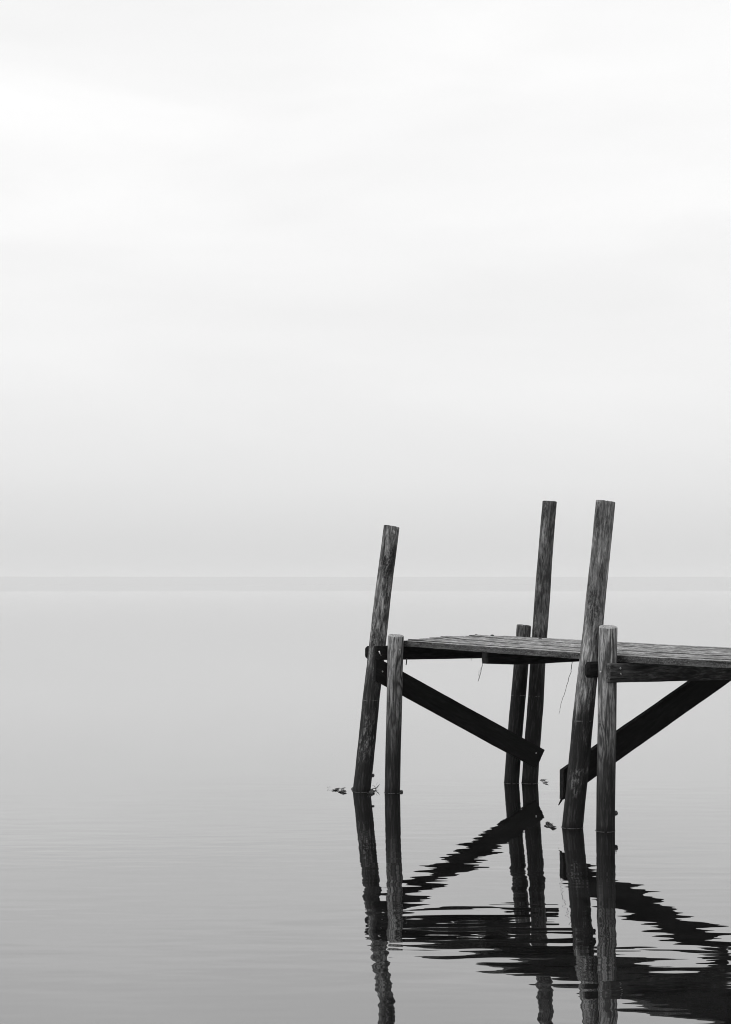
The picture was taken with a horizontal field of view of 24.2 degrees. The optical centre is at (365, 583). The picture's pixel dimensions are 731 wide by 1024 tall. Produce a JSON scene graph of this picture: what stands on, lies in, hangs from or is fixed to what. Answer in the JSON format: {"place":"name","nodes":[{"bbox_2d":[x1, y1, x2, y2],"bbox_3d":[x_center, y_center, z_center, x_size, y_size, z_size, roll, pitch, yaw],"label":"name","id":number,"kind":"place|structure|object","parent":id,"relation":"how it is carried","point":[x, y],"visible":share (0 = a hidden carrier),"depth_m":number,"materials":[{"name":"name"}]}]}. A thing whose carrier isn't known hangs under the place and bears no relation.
{"place":"outdoors","nodes":[
{"label":"outdoors","id":0,"kind":"place"},
{"bbox_2d":[333,787,345,792],"bbox_3d":[-0.253,1.991,16.449,0.152,0.025,0.336,0,0,0],"label":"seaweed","id":1,"kind":"object","parent":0,"point":[341,791],"visible":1,"depth_m":16.45,"materials":[{"name":"grey plant"}]},
{"bbox_2d":[0,584,730,1023],"bbox_3d":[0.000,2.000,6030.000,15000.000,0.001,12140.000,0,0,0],"label":"water","id":2,"kind":"structure","parent":0,"point":[188,834],"depth_m":13.97,"materials":[{"name":"grey liquid"}]},
{"bbox_2d":[352,500,730,831],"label":"jetty","id":3,"kind":"object","parent":2,"relation":"in","point":[603,656],"visible":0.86,"depth_m":15.34,"materials":[{"name":"grey wood"}]},
{"bbox_2d":[544,821,555,827],"bbox_3d":[1.513,1.991,14.076,0.078,0.026,0.313,0,0,-6],"label":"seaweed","id":4,"kind":"object","parent":2,"relation":"on","point":[550,825],"visible":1,"depth_m":14.05,"materials":[{"name":"grey plant"}]},
{"bbox_2d":[0,577,730,583],"bbox_3d":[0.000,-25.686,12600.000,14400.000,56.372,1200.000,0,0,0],"label":"shore","id":5,"kind":"structure","parent":0,"point":[349,580],"depth_m":12060.30,"materials":[{"name":"grey"}]},
{"bbox_2d":[0,0,730,576],"label":"sky","id":6,"kind":"structure","parent":0,"point":[284,284],"materials":[{"name":"white"}]}
]}

